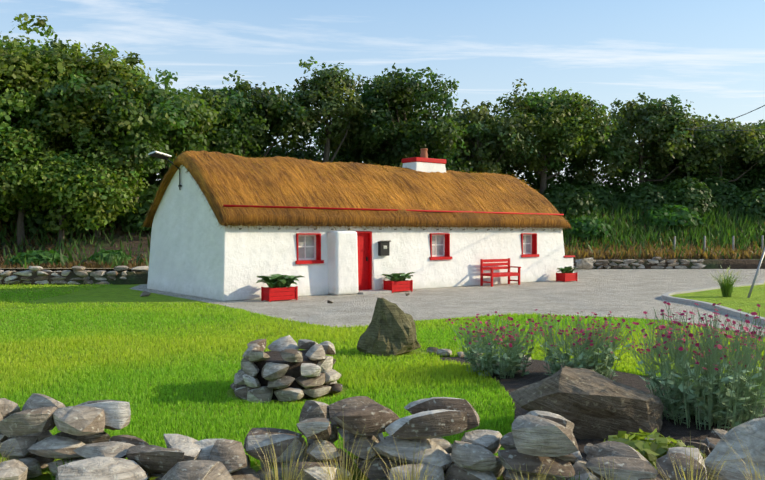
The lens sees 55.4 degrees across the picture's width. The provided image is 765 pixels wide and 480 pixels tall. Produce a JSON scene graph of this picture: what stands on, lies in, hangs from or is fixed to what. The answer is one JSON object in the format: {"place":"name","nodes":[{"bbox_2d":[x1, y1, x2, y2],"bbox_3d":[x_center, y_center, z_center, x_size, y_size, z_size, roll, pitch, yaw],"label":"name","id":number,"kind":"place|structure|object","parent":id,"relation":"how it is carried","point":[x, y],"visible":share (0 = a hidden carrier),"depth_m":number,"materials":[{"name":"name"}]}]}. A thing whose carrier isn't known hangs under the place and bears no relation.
{"place":"outdoors","nodes":[
{"label":"outdoors","id":0,"kind":"place"},
{"bbox_2d":[0,283,764,479],"bbox_3d":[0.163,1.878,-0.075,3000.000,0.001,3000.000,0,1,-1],"label":"lawn","id":1,"kind":"structure","parent":0,"point":[114,294],"depth_m":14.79,"materials":[{"name":"green plant"}]},
{"bbox_2d":[38,458,71,479],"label":"wall tuft","id":2,"kind":"object","parent":1,"relation":"on","point":[56,466],"visible":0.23,"depth_m":5.34,"materials":[{"name":"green plant"}]},
{"bbox_2d":[140,291,409,302],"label":"yard stones","id":3,"kind":"object","parent":1,"relation":"on","point":[144,293],"visible":0.94,"depth_m":21.54,"materials":[{"name":"grey stone"}]},
{"bbox_2d":[230,335,341,402],"bbox_3d":[-1.135,1.514,8.645,1.334,0.621,1.375,0,1,-1],"label":"stone pile","id":4,"kind":"object","parent":1,"relation":"on","point":[311,380],"visible":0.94,"depth_m":8.20,"materials":[{"name":"grey stone"}]},
{"bbox_2d":[254,350,326,399],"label":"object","id":5,"kind":"structure","parent":1,"relation":"on","point":[293,370],"depth_m":8.27,"materials":[{"name":"grey stone"}]},
{"bbox_2d":[0,456,661,479],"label":"boulders","id":6,"kind":"object","parent":1,"relation":"on","point":[103,468],"visible":0.83,"depth_m":4.98,"materials":[{"name":"stone"}]},
{"bbox_2d":[0,393,707,479],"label":"wall","id":7,"kind":"structure","parent":1,"relation":"on","point":[534,440],"depth_m":5.41,"materials":[{"name":"stone"}]},
{"bbox_2d":[0,420,764,479],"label":"dry grass tufts","id":8,"kind":"object","parent":1,"relation":"on","point":[343,475],"visible":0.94,"depth_m":4.95,"materials":[{"name":"beige plant"}]},
{"bbox_2d":[357,298,420,356],"bbox_3d":[0.134,1.352,11.358,1.043,0.928,0.719,0,1,-18],"label":"standing stone","id":9,"kind":"object","parent":1,"relation":"on","point":[391,329],"visible":0.98,"depth_m":11.16,"materials":[{"name":"grey stone"}]},
{"bbox_2d":[437,357,764,479],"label":"flower bed soil","id":10,"kind":"structure","parent":1,"relation":"on","point":[670,428],"depth_m":8.69,"materials":[{"name":"brown soil"}]},
{"bbox_2d":[426,347,530,361],"bbox_3d":[1.394,1.724,10.871,1.639,0.136,0.273,0,1,30],"label":"stone row","id":11,"kind":"object","parent":10,"relation":"on","point":[444,352],"visible":0.46,"depth_m":11.02,"materials":[{"name":"grey stone"}]},
{"bbox_2d":[446,311,547,378],"bbox_3d":[1.544,1.381,9.670,1.379,0.812,1.258,0,1,-34],"label":"rose campion","id":12,"kind":"object","parent":10,"relation":"on","point":[510,364],"visible":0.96,"depth_m":9.51,"materials":[{"name":"green plant"}]},
{"bbox_2d":[553,472,591,479],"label":"wall tuft","id":13,"kind":"object","parent":10,"relation":"on","point":[572,477],"visible":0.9,"depth_m":5.01,"materials":[{"name":"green plant"}]},
{"bbox_2d":[525,309,639,380],"bbox_3d":[2.531,1.350,9.303,1.412,0.882,1.350,0,1,26],"label":"rose campion","id":14,"kind":"object","parent":10,"relation":"on","point":[582,359],"visible":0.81,"depth_m":9.18,"materials":[{"name":"green plant"}]},
{"bbox_2d":[509,366,663,438],"bbox_3d":[1.986,1.581,6.956,1.552,0.602,1.033,16,2,-15],"label":"rock","id":15,"kind":"object","parent":10,"relation":"on","point":[590,404],"visible":0.71,"depth_m":6.54,"materials":[{"name":"stone"}]},
{"bbox_2d":[570,429,727,462],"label":"bed stones","id":16,"kind":"object","parent":10,"relation":"on","point":[712,439],"visible":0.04,"depth_m":6.15,"materials":[{"name":"grey stone"}]},
{"bbox_2d":[604,428,704,468],"bbox_3d":[2.060,1.673,5.690,0.930,0.381,0.968,0,1,-1],"label":"ladys mantle","id":17,"kind":"object","parent":10,"relation":"on","point":[647,449],"visible":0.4,"depth_m":5.63,"materials":[{"name":"green plant"}]},
{"bbox_2d":[611,301,764,430],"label":"rose campion","id":18,"kind":"object","parent":10,"relation":"on","point":[735,399],"visible":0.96,"depth_m":7.04,"materials":[{"name":"green plant"}]},
{"bbox_2d":[703,417,764,479],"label":"rock","id":19,"kind":"object","parent":10,"relation":"on","point":[750,434],"visible":0.85,"depth_m":5.25,"materials":[{"name":"stone"}]},
{"bbox_2d":[573,257,705,268],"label":"bank wall","id":20,"kind":"structure","parent":1,"relation":"on","point":[600,264],"depth_m":37.82,"materials":[{"name":"stone"}]},
{"bbox_2d":[0,196,764,284],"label":"bank","id":21,"kind":"structure","parent":0,"point":[139,277],"depth_m":32.57,"materials":[{"name":"green plant"}]},
{"bbox_2d":[0,210,17,220],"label":"understory","id":22,"kind":"object","parent":21,"relation":"on","point":[9,216],"visible":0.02,"depth_m":34.51,"materials":[{"name":"green plant"}]},
{"bbox_2d":[0,160,26,220],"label":"tree","id":23,"kind":"object","parent":21,"relation":"on","point":[9,211],"visible":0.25,"depth_m":32.09,"materials":[{"name":"green plant"}]},
{"bbox_2d":[0,121,35,177],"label":"tree","id":24,"kind":"object","parent":21,"relation":"on","point":[15,126],"visible":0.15,"depth_m":33.45,"materials":[{"name":"green plant"}]},
{"bbox_2d":[1,113,69,146],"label":"tree","id":25,"kind":"object","parent":21,"relation":"on","point":[51,133],"depth_m":39.94,"materials":[{"name":"green plant"}]},
{"bbox_2d":[7,249,69,266],"bbox_3d":[-13.749,0.815,29.163,2.497,0.938,2.505,0,1,-1],"label":"bank shrub","id":26,"kind":"object","parent":21,"relation":"on","point":[42,257],"visible":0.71,"depth_m":28.59,"materials":[{"name":"green plant"}]},
{"bbox_2d":[0,118,82,244],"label":"tree","id":27,"kind":"object","parent":21,"relation":"on","point":[20,146],"visible":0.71,"depth_m":31.64,"materials":[{"name":"green plant"}]},
{"bbox_2d":[25,108,65,150],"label":"tree","id":28,"kind":"object","parent":21,"relation":"on","point":[55,142],"depth_m":42.45,"materials":[{"name":"green plant"}]},
{"bbox_2d":[0,13,103,209],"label":"tree","id":29,"kind":"object","parent":21,"relation":"on","point":[18,65],"visible":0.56,"depth_m":33.22,"materials":[{"name":"green plant"}]},
{"bbox_2d":[16,200,89,234],"bbox_3d":[-15.307,-1.501,34.444,3.626,2.555,3.645,0,1,-1],"label":"understory","id":30,"kind":"object","parent":21,"relation":"on","point":[29,221],"visible":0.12,"depth_m":33.11,"materials":[{"name":"green plant"}]},
{"bbox_2d":[26,108,98,160],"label":"tree","id":31,"kind":"object","parent":21,"relation":"on","point":[67,143],"depth_m":41.54,"materials":[{"name":"green plant"}]},
{"bbox_2d":[22,150,109,243],"bbox_3d":[-14.442,-1.739,32.830,4.109,4.798,4.774,0,1,-21],"label":"tree","id":32,"kind":"object","parent":21,"relation":"on","point":[61,212],"visible":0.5,"depth_m":31.89,"materials":[{"name":"green plant"}]},
{"bbox_2d":[0,267,131,268],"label":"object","id":33,"kind":"object","parent":21,"relation":"on","point":[59,268],"depth_m":27.05,"materials":[{"name":"grey stone"}]},
{"bbox_2d":[0,266,148,284],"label":"bank wall","id":34,"kind":"structure","parent":21,"relation":"on","point":[43,277],"depth_m":26.46,"materials":[{"name":"stone"}]},
{"bbox_2d":[0,34,164,182],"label":"tree","id":35,"kind":"object","parent":21,"relation":"on","point":[94,64],"visible":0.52,"depth_m":34.16,"materials":[{"name":"green plant"}]},
{"bbox_2d":[33,143,149,237],"bbox_3d":[-13.060,-1.966,33.227,5.064,4.827,5.447,0,1,-1],"label":"tree","id":36,"kind":"object","parent":21,"relation":"on","point":[104,187],"visible":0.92,"depth_m":31.84,"materials":[{"name":"green plant"}]},
{"bbox_2d":[84,193,131,221],"bbox_3d":[-13.563,-1.906,35.643,3.294,2.193,3.484,0,1,-1],"label":"understory","id":37,"kind":"object","parent":21,"relation":"on","point":[107,214],"visible":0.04,"depth_m":34.46,"materials":[{"name":"green plant"}]},
{"bbox_2d":[88,249,132,263],"bbox_3d":[-11.293,0.781,30.257,1.908,0.880,1.949,0,1,-1],"label":"bank shrub","id":38,"kind":"object","parent":21,"relation":"on","point":[104,254],"visible":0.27,"depth_m":29.79,"materials":[{"name":"green plant"}]},
{"bbox_2d":[25,53,209,202],"bbox_3d":[-12.303,-4.731,35.551,8.014,8.013,7.768,0,1,-1],"label":"tree","id":39,"kind":"object","parent":21,"relation":"on","point":[124,111],"visible":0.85,"depth_m":33.28,"materials":[{"name":"green plant"}]},
{"bbox_2d":[115,184,159,231],"bbox_3d":[-10.615,-1.507,34.697,4.016,2.319,4.032,0,1,-1],"label":"understory","id":40,"kind":"object","parent":21,"relation":"on","point":[144,208],"visible":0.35,"depth_m":33.54,"materials":[{"name":"green plant"}]},
{"bbox_2d":[127,173,155,194],"bbox_3d":[-14.220,-3.316,39.234,4.482,2.574,4.438,0,1,-1],"label":"understory","id":41,"kind":"object","parent":21,"relation":"on","point":[145,182],"depth_m":38.85,"materials":[{"name":"green plant"}]},
{"bbox_2d":[105,88,247,183],"bbox_3d":[-10.439,-4.752,37.744,6.702,6.428,7.134,0,1,28],"label":"tree","id":42,"kind":"object","parent":21,"relation":"on","point":[213,116],"visible":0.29,"depth_m":37.16,"materials":[{"name":"green plant"}]},
{"bbox_2d":[143,147,210,192],"bbox_3d":[-10.590,-3.782,39.032,4.430,3.583,4.493,0,1,-1],"label":"understory","id":43,"kind":"object","parent":21,"relation":"on","point":[156,182],"visible":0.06,"depth_m":37.73,"materials":[{"name":"green plant"}]},
{"bbox_2d":[183,70,324,157],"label":"tree","id":44,"kind":"object","parent":21,"relation":"on","point":[262,113],"visible":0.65,"depth_m":40.39,"materials":[{"name":"green plant"}]},
{"bbox_2d":[272,152,297,158],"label":"tree","id":45,"kind":"object","parent":21,"relation":"on","point":[278,154],"visible":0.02,"depth_m":42.91,"materials":[{"name":"green plant"}]},
{"bbox_2d":[253,145,333,161],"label":"tree","id":46,"kind":"object","parent":21,"relation":"on","point":[274,151],"visible":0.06,"depth_m":46.20,"materials":[{"name":"green plant"}]},
{"bbox_2d":[313,158,340,162],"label":"understory","id":47,"kind":"object","parent":21,"relation":"on","point":[335,160],"depth_m":45.73,"materials":[{"name":"green plant"}]},
{"bbox_2d":[286,56,372,162],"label":"tree","id":48,"kind":"object","parent":21,"relation":"on","point":[327,89],"visible":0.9,"depth_m":43.04,"materials":[{"name":"green plant"}]},
{"bbox_2d":[312,110,419,165],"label":"tree","id":49,"kind":"object","parent":21,"relation":"on","point":[344,159],"visible":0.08,"depth_m":47.63,"materials":[{"name":"green plant"}]},
{"bbox_2d":[0,184,764,269],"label":"grass","id":50,"kind":"structure","parent":21,"relation":"on","point":[719,245],"depth_m":42.45,"materials":[{"name":"green plant"}]},
{"bbox_2d":[337,63,475,172],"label":"tree","id":51,"kind":"object","parent":21,"relation":"on","point":[401,97],"visible":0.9,"depth_m":43.89,"materials":[{"name":"green plant"}]},
{"bbox_2d":[417,125,489,171],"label":"tree","id":52,"kind":"object","parent":21,"relation":"on","point":[430,156],"visible":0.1,"depth_m":49.85,"materials":[{"name":"green plant"}]},
{"bbox_2d":[425,99,540,173],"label":"tree","id":53,"kind":"object","parent":21,"relation":"on","point":[501,141],"visible":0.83,"depth_m":46.60,"materials":[{"name":"green plant"}]},
{"bbox_2d":[492,164,515,176],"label":"understory","id":54,"kind":"object","parent":21,"relation":"on","point":[507,172],"visible":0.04,"depth_m":50.36,"materials":[{"name":"green plant"}]},
{"bbox_2d":[469,134,558,175],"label":"tree","id":55,"kind":"object","parent":21,"relation":"on","point":[519,167],"visible":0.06,"depth_m":52.38,"materials":[{"name":"green plant"}]},
{"bbox_2d":[499,167,539,191],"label":"understory","id":56,"kind":"object","parent":21,"relation":"on","point":[529,181],"visible":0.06,"depth_m":51.65,"materials":[{"name":"green plant"}]},
{"bbox_2d":[484,78,619,193],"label":"tree","id":57,"kind":"object","parent":21,"relation":"on","point":[563,121],"visible":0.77,"depth_m":47.74,"materials":[{"name":"green plant"}]},
{"bbox_2d":[544,196,559,212],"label":"understory","id":58,"kind":"object","parent":21,"relation":"on","point":[554,205],"depth_m":46.98,"materials":[{"name":"green plant"}]},
{"bbox_2d":[532,170,578,197],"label":"understory","id":59,"kind":"object","parent":21,"relation":"on","point":[558,181],"visible":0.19,"depth_m":51.63,"materials":[{"name":"green plant"}]},
{"bbox_2d":[542,182,601,214],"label":"understory","id":60,"kind":"object","parent":21,"relation":"on","point":[559,193],"visible":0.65,"depth_m":47.17,"materials":[{"name":"green plant"}]},
{"bbox_2d":[562,163,595,190],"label":"understory","id":61,"kind":"object","parent":21,"relation":"on","point":[570,166],"visible":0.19,"depth_m":52.88,"materials":[{"name":"green plant"}]},
{"bbox_2d":[522,122,638,184],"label":"tree","id":62,"kind":"object","parent":21,"relation":"on","point":[590,164],"visible":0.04,"depth_m":55.10,"materials":[{"name":"green plant"}]},
{"bbox_2d":[562,216,615,237],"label":"bank shrub","id":63,"kind":"object","parent":21,"relation":"on","point":[595,224],"visible":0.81,"depth_m":43.99,"materials":[{"name":"green plant"}]},
{"bbox_2d":[570,179,618,209],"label":"understory","id":64,"kind":"object","parent":21,"relation":"on","point":[601,192],"visible":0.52,"depth_m":48.53,"materials":[{"name":"green plant"}]},
{"bbox_2d":[596,173,638,197],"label":"understory","id":65,"kind":"object","parent":21,"relation":"on","point":[616,186],"visible":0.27,"depth_m":51.95,"materials":[{"name":"green plant"}]},
{"bbox_2d":[619,182,672,212],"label":"understory","id":66,"kind":"object","parent":21,"relation":"on","point":[636,195],"visible":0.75,"depth_m":48.12,"materials":[{"name":"green plant"}]},
{"bbox_2d":[571,92,726,187],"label":"tree","id":67,"kind":"object","parent":21,"relation":"on","point":[650,121],"visible":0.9,"depth_m":49.73,"materials":[{"name":"green plant"}]},
{"bbox_2d":[632,166,677,194],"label":"understory","id":68,"kind":"object","parent":21,"relation":"on","point":[662,183],"visible":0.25,"depth_m":52.45,"materials":[{"name":"green plant"}]},
{"bbox_2d":[644,204,706,226],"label":"bank shrub","id":69,"kind":"object","parent":21,"relation":"on","point":[681,216],"visible":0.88,"depth_m":45.52,"materials":[{"name":"green plant"}]},
{"bbox_2d":[660,177,717,214],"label":"understory","id":70,"kind":"object","parent":21,"relation":"on","point":[681,193],"visible":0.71,"depth_m":47.74,"materials":[{"name":"green plant"}]},
{"bbox_2d":[632,151,750,184],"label":"tree","id":71,"kind":"object","parent":21,"relation":"on","point":[732,166],"visible":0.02,"depth_m":54.40,"materials":[{"name":"green plant"}]},
{"bbox_2d":[669,172,724,196],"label":"understory","id":72,"kind":"object","parent":21,"relation":"on","point":[699,178],"visible":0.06,"depth_m":51.41,"materials":[{"name":"green plant"}]},
{"bbox_2d":[644,114,764,187],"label":"tree","id":73,"kind":"object","parent":21,"relation":"on","point":[728,144],"visible":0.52,"depth_m":50.41,"materials":[{"name":"green plant"}]},
{"bbox_2d":[695,177,742,209],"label":"understory","id":74,"kind":"object","parent":21,"relation":"on","point":[728,192],"visible":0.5,"depth_m":48.79,"materials":[{"name":"green plant"}]},
{"bbox_2d":[674,235,763,253],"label":"fence posts","id":75,"kind":"object","parent":21,"relation":"on","point":[762,239],"visible":0.67,"depth_m":40.65,"materials":[{"name":"beige wood"}]},
{"bbox_2d":[697,160,754,195],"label":"understory","id":76,"kind":"object","parent":21,"relation":"on","point":[737,182],"visible":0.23,"depth_m":53.02,"materials":[{"name":"green plant"}]},
{"bbox_2d":[709,134,764,192],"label":"tree","id":77,"kind":"object","parent":21,"relation":"on","point":[745,167],"visible":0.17,"depth_m":55.61,"materials":[{"name":"green plant"}]},
{"bbox_2d":[733,188,764,216],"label":"understory","id":78,"kind":"object","parent":21,"relation":"on","point":[757,199],"visible":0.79,"depth_m":47.36,"materials":[{"name":"green plant"}]},
{"bbox_2d":[735,164,764,195],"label":"understory","id":79,"kind":"object","parent":21,"relation":"on","point":[757,181],"visible":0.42,"depth_m":52.96,"materials":[{"name":"green plant"}]},
{"bbox_2d":[741,120,764,161],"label":"tree","id":80,"kind":"object","parent":21,"relation":"on","point":[759,141],"visible":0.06,"depth_m":53.19,"materials":[{"name":"green plant"}]},
{"bbox_2d":[0,0,764,191],"label":"sky","id":81,"kind":"structure","parent":0,"point":[710,54],"materials":[{"name":"blue"}]},
{"bbox_2d":[129,269,764,336],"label":"gravel drive","id":82,"kind":"structure","parent":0,"point":[633,293],"depth_m":20.23,"materials":[{"name":"grey gravel"}]},
{"bbox_2d":[256,274,303,301],"bbox_3d":[-2.855,1.318,20.224,1.048,0.731,1.266,0,1,24],"label":"planter","id":83,"kind":"object","parent":82,"relation":"on","point":[279,287],"visible":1,"depth_m":20.10,"materials":[{"name":"red paint"}]},
{"bbox_2d":[327,231,357,294],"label":"porch wall","id":84,"kind":"structure","parent":82,"relation":"on","point":[342,253],"depth_m":22.00,"materials":[{"name":"white paint"}]},
{"bbox_2d":[147,165,565,300],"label":"cottage walls","id":85,"kind":"structure","parent":82,"relation":"on","point":[195,251],"depth_m":22.85,"materials":[{"name":"white paint"}]},
{"bbox_2d":[148,151,181,189],"bbox_3d":[-6.651,-2.119,22.322,0.721,1.165,0.716,0,1,32],"label":"solar lamp","id":86,"kind":"object","parent":85,"relation":"on","point":[160,155],"visible":0.98,"depth_m":22.39,"materials":[{"name":"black metal"}]},
{"bbox_2d":[143,151,570,227],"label":"thatch roof","id":87,"kind":"structure","parent":85,"relation":"on","point":[285,174],"depth_m":23.83,"materials":[{"name":"brown wicker"}]},
{"bbox_2d":[223,205,563,214],"bbox_3d":[1.434,-0.984,24.668,14.770,0.076,0.056,0,1,-38],"label":"roof batten","id":88,"kind":"object","parent":87,"relation":"attached to","point":[375,209],"visible":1,"depth_m":23.06,"materials":[{"name":"red wood"}]},
{"bbox_2d":[402,148,445,172],"bbox_3d":[1.613,-2.792,28.280,1.743,1.505,0.995,0,1,-38],"label":"chimney","id":89,"kind":"object","parent":87,"relation":"on","point":[423,162],"visible":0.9,"depth_m":27.92,"materials":[{"name":"white paint"}]},
{"bbox_2d":[142,151,571,229],"bbox_3d":[-0.244,-1.577,26.799,15.366,2.506,6.180,0,1,-38],"label":"thatch fringe","id":90,"kind":"object","parent":85,"relation":"on","point":[203,194],"visible":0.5,"depth_m":23.49,"materials":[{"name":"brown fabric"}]},
{"bbox_2d":[356,231,391,294],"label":"door","id":91,"kind":"structure","parent":85,"relation":"in","point":[364,242],"depth_m":23.22,"materials":[{"name":"red wood"}]},
{"bbox_2d":[378,240,390,255],"bbox_3d":[0.056,0.259,23.414,0.400,0.487,0.200,0,1,-38],"label":"letter box","id":92,"kind":"object","parent":85,"relation":"attached to","point":[383,248],"visible":1,"depth_m":23.36,"materials":[{"name":"black metal"}]},
{"bbox_2d":[239,228,553,230],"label":"thatch pegs","id":93,"kind":"object","parent":85,"relation":"attached to","point":[396,229],"visible":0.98,"depth_m":24.14,"materials":[{"name":"brown wood"}]},
{"bbox_2d":[295,233,538,263],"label":"windows","id":94,"kind":"structure","parent":85,"relation":"in","point":[308,247],"depth_m":24.89,"materials":[{"name":"red wood"}]},
{"bbox_2d":[563,255,574,272],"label":"pillar","id":95,"kind":"structure","parent":85,"relation":"attached to","point":[568,260],"depth_m":29.35,"materials":[{"name":"white paint"}]},
{"bbox_2d":[382,272,414,292],"bbox_3d":[0.541,1.338,23.244,1.190,0.632,0.823,0,1,-38],"label":"planter","id":96,"kind":"object","parent":82,"relation":"on","point":[397,282],"visible":0.98,"depth_m":23.09,"materials":[{"name":"red paint"}]},
{"bbox_2d":[480,258,520,286],"bbox_3d":[4.247,1.152,26.131,1.510,0.950,0.590,0,1,-38],"label":"garden bench","id":97,"kind":"object","parent":82,"relation":"on","point":[499,274],"visible":0.94,"depth_m":26.11,"materials":[{"name":"red paint"}]},
{"bbox_2d":[556,266,578,281],"bbox_3d":[7.127,1.309,28.210,0.869,0.595,0.793,0,1,-38],"label":"planter","id":98,"kind":"object","parent":82,"relation":"on","point":[567,274],"visible":0.96,"depth_m":28.02,"materials":[{"name":"red paint"}]},
{"bbox_2d":[576,258,592,269],"bbox_3d":[10.237,1.194,36.886,0.886,0.616,0.607,0,1,-12],"label":"boulder","id":99,"kind":"object","parent":82,"relation":"on","point":[586,263],"visible":0.94,"depth_m":36.75,"materials":[{"name":"stone"}]},
{"bbox_2d":[662,280,764,323],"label":"island kerb","id":100,"kind":"structure","parent":82,"relation":"on","point":[723,309],"depth_m":19.08,"materials":[{"name":"concrete"}]},
{"bbox_2d":[671,282,764,316],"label":"lawn island","id":101,"kind":"structure","parent":0,"point":[737,299],"depth_m":20.49,"materials":[{"name":"green plant"}]},
{"bbox_2d":[703,267,747,296],"bbox_3d":[9.780,1.180,20.879,1.190,0.894,1.263,0,1,-1],"label":"grass clump","id":102,"kind":"object","parent":101,"relation":"on","point":[726,287],"visible":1,"depth_m":20.80,"materials":[{"name":"green plant"}]},
{"bbox_2d":[747,247,764,297],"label":"leaning pole","id":103,"kind":"object","parent":101,"relation":"on","point":[755,276],"visible":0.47,"depth_m":20.73,"materials":[{"name":"grey metal"}]},
{"bbox_2d":[683,105,764,130],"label":"power lines","id":104,"kind":"object","parent":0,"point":[726,121],"visible":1,"depth_m":36.41,"materials":[{"name":"black metal"}]}
]}

